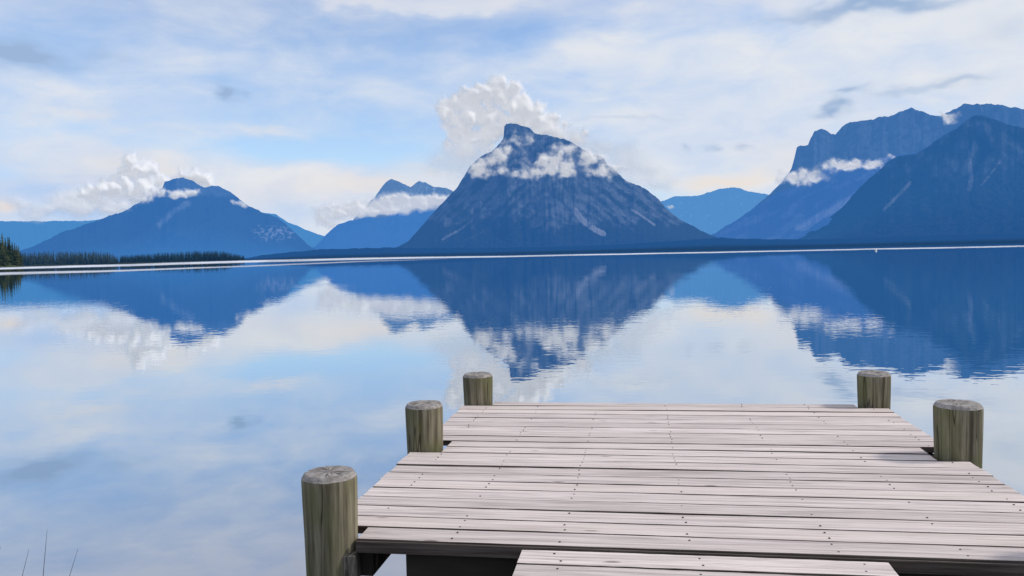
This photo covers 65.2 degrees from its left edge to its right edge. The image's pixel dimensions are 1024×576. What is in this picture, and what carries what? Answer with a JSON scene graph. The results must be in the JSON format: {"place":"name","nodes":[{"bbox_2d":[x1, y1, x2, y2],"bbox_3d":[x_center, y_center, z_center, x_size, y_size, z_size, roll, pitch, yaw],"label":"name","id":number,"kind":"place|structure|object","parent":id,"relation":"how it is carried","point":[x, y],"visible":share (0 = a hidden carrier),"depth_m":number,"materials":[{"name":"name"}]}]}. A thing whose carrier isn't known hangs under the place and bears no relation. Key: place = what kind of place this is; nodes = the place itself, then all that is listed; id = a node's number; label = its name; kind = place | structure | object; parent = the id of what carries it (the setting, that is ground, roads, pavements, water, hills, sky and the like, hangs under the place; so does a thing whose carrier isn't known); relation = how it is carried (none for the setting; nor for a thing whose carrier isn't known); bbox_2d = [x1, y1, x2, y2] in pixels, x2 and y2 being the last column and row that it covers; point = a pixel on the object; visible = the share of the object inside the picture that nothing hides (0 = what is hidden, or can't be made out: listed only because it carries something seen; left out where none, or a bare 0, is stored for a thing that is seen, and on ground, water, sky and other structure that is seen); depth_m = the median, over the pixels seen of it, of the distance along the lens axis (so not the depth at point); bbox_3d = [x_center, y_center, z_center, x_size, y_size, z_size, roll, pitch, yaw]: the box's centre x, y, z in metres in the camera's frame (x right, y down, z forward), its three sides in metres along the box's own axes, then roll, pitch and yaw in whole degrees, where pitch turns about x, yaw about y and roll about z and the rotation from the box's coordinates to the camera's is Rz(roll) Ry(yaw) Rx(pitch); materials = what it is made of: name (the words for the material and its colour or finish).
{"place":"outdoors","nodes":[
{"label":"outdoors","id":0,"kind":"place"},
{"bbox_2d":[0,265,21,266],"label":"shore","id":1,"kind":"structure","parent":0,"point":[10,266],"depth_m":806.15,"materials":[{"name":"green plant"}]},
{"bbox_2d":[0,240,3,265],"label":"spruce tree","id":2,"kind":"object","parent":1,"relation":"on","point":[1,257],"visible":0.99,"depth_m":778.05,"materials":[{"name":"green plant"}]},
{"bbox_2d":[0,235,3,251],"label":"spruce tree","id":3,"kind":"object","parent":1,"relation":"on","point":[2,240],"visible":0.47,"depth_m":829.22,"materials":[{"name":"green plant"}]},
{"bbox_2d":[2,248,7,264],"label":"spruce tree","id":4,"kind":"object","parent":1,"relation":"on","point":[5,258],"visible":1,"depth_m":784.03,"materials":[{"name":"green plant"}]},
{"bbox_2d":[4,238,10,265],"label":"spruce tree","id":5,"kind":"object","parent":1,"relation":"on","point":[7,254],"visible":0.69,"depth_m":801.59,"materials":[{"name":"green plant"}]},
{"bbox_2d":[8,238,14,264],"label":"spruce tree","id":6,"kind":"object","parent":1,"relation":"on","point":[11,254],"visible":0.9,"depth_m":811.80,"materials":[{"name":"green plant"}]},
{"bbox_2d":[14,245,20,265],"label":"spruce tree","id":7,"kind":"object","parent":1,"relation":"on","point":[17,259],"visible":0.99,"depth_m":836.16,"materials":[{"name":"green plant"}]},
{"bbox_2d":[0,219,99,250],"bbox_3d":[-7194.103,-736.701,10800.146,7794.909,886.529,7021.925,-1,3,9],"label":"ridge","id":8,"kind":"structure","parent":0,"point":[22,235],"depth_m":12177.94,"materials":[{"name":"blue stone"}]},
{"bbox_2d":[22,263,119,265],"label":"shore","id":9,"kind":"structure","parent":0,"point":[68,264],"depth_m":1335.19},
{"bbox_2d":[21,250,118,264],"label":"forest","id":10,"kind":"object","parent":9,"relation":"on","point":[46,259],"visible":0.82,"depth_m":1352.66,"materials":[{"name":"green plant"}]},
{"bbox_2d":[15,187,131,219],"bbox_3d":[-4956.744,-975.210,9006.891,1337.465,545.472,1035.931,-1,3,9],"label":"cloud","id":11,"kind":"structure","parent":0,"point":[71,202],"depth_m":8964.82,"materials":[{"name":"white"}]},
{"bbox_2d":[78,152,215,203],"bbox_3d":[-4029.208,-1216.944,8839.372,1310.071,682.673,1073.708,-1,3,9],"label":"cloud","id":12,"kind":"structure","parent":0,"point":[133,177],"depth_m":8609.53,"materials":[{"name":"white"}]},
{"bbox_2d":[19,177,315,261],"bbox_3d":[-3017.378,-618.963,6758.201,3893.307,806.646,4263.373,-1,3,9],"label":"mountain","id":13,"kind":"structure","parent":0,"point":[210,219],"depth_m":6706.08,"materials":[{"name":"blue stone"}]},
{"bbox_2d":[0,262,340,274],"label":"rippled water","id":14,"kind":"structure","parent":0,"point":[6,273],"depth_m":205.06,"materials":[{"name":"white liquid"}]},
{"bbox_2d":[119,260,241,262],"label":"shore","id":15,"kind":"structure","parent":0,"point":[182,261],"depth_m":1627.49,"materials":[{"name":"green plant"}]},
{"bbox_2d":[119,251,244,262],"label":"forest","id":16,"kind":"object","parent":15,"relation":"on","point":[197,256],"visible":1,"depth_m":1655.93,"materials":[{"name":"green plant"}]},
{"bbox_2d":[131,188,246,207],"bbox_3d":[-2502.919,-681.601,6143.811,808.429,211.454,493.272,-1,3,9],"label":"cloud","id":17,"kind":"structure","parent":0,"point":[154,192],"depth_m":6080.19,"materials":[{"name":"white"}]},
{"bbox_2d":[262,212,323,246],"bbox_3d":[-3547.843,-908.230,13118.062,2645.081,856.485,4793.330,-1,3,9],"label":"ridge","id":18,"kind":"structure","parent":0,"point":[311,239],"depth_m":14258.53,"materials":[{"name":"blue stone"}]},
{"bbox_2d":[313,209,435,249],"bbox_3d":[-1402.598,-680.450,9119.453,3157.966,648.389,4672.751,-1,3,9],"label":"mountain","id":19,"kind":"structure","parent":0,"point":[395,230],"depth_m":9034.99,"materials":[{"name":"blue stone"}]},
{"bbox_2d":[315,192,448,227],"bbox_3d":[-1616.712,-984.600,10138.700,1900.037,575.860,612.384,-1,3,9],"label":"cloud","id":20,"kind":"structure","parent":0,"point":[396,203],"depth_m":10087.69,"materials":[{"name":"white"}]},
{"bbox_2d":[353,179,452,219],"bbox_3d":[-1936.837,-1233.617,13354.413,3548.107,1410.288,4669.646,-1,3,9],"label":"mountain","id":21,"kind":"structure","parent":0,"point":[391,186],"depth_m":14032.41,"materials":[{"name":"blue stone"}]},
{"bbox_2d":[434,74,588,156],"bbox_3d":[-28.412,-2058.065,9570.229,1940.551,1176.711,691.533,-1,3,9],"label":"cloud","id":22,"kind":"structure","parent":0,"point":[491,107],"depth_m":9445.24,"materials":[{"name":"white"}]},
{"bbox_2d":[0,242,1023,575],"bbox_3d":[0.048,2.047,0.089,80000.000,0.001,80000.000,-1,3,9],"label":"water","id":23,"kind":"structure","parent":0,"point":[196,420],"depth_m":15.40,"materials":[{"name":"blue liquid"}]},
{"bbox_2d":[301,370,1023,575],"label":"dock","id":24,"kind":"object","parent":23,"relation":"in","point":[494,489],"visible":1,"depth_m":4.94,"materials":[{"name":"grey wood"}]},
{"bbox_2d":[0,246,1023,268],"bbox_3d":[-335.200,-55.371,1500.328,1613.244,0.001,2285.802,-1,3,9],"label":"shoreline","id":25,"kind":"structure","parent":0,"point":[246,261],"depth_m":541.73,"materials":[{"name":"grey sand"}]},
{"bbox_2d":[0,0,1023,235],"label":"sky","id":26,"kind":"structure","parent":0,"point":[294,108],"materials":[{"name":"white"}]},
{"bbox_2d":[433,130,644,172],"bbox_3d":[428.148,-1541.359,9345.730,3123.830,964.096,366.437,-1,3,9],"label":"cloud","id":27,"kind":"structure","parent":0,"point":[464,157],"depth_m":9386.12,"materials":[{"name":"white"}]},
{"bbox_2d":[468,137,624,177],"bbox_3d":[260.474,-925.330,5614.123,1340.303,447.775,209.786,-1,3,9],"label":"cloud","id":28,"kind":"structure","parent":0,"point":[552,165],"depth_m":5604.01,"materials":[{"name":"white"}]},
{"bbox_2d":[394,123,717,247],"bbox_3d":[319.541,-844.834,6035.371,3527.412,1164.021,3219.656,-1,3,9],"label":"mountain","id":29,"kind":"structure","parent":0,"point":[582,206],"depth_m":5791.98,"materials":[{"name":"blue stone"}]},
{"bbox_2d":[244,233,1023,259],"bbox_3d":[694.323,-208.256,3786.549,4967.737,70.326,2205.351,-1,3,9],"label":"foothill","id":30,"kind":"structure","parent":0,"point":[720,243],"depth_m":3544.35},
{"bbox_2d":[661,187,767,234],"bbox_3d":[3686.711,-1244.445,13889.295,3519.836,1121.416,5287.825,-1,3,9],"label":"ridge","id":31,"kind":"structure","parent":0,"point":[713,212],"depth_m":13936.60,"materials":[{"name":"blue stone"}]},
{"bbox_2d":[712,152,915,239],"bbox_3d":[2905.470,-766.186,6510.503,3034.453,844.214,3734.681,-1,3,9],"label":"mountain","id":32,"kind":"structure","parent":0,"point":[796,212],"depth_m":6747.68,"materials":[{"name":"blue stone"}]},
{"bbox_2d":[775,154,894,184],"bbox_3d":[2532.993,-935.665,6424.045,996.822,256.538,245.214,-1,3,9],"label":"cloud","id":33,"kind":"structure","parent":0,"point":[803,175],"depth_m":6420.21,"materials":[{"name":"white"}]},
{"bbox_2d":[756,103,1023,205],"bbox_3d":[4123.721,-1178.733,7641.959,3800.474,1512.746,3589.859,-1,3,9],"label":"mountain","id":34,"kind":"structure","parent":0,"point":[909,130],"depth_m":8491.59,"materials":[{"name":"blue stone"}]},
{"bbox_2d":[798,115,1023,239],"bbox_3d":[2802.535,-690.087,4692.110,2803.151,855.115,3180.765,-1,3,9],"label":"mountain","id":35,"kind":"structure","parent":0,"point":[966,177],"depth_m":4614.91,"materials":[{"name":"blue stone"}]},
{"bbox_2d":[940,112,953,123],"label":"cloud","id":36,"kind":"structure","parent":0,"point":[948,119],"depth_m":6056.61,"materials":[{"name":"white"}]},
{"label":"shore","id":37,"kind":"structure","parent":0,"visible":0},
{"bbox_2d":[512,550,898,575],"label":"gangway","id":38,"kind":"object","parent":37,"relation":"on","point":[548,563],"visible":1,"depth_m":3.80,"materials":[{"name":"grey wood"}]}
]}

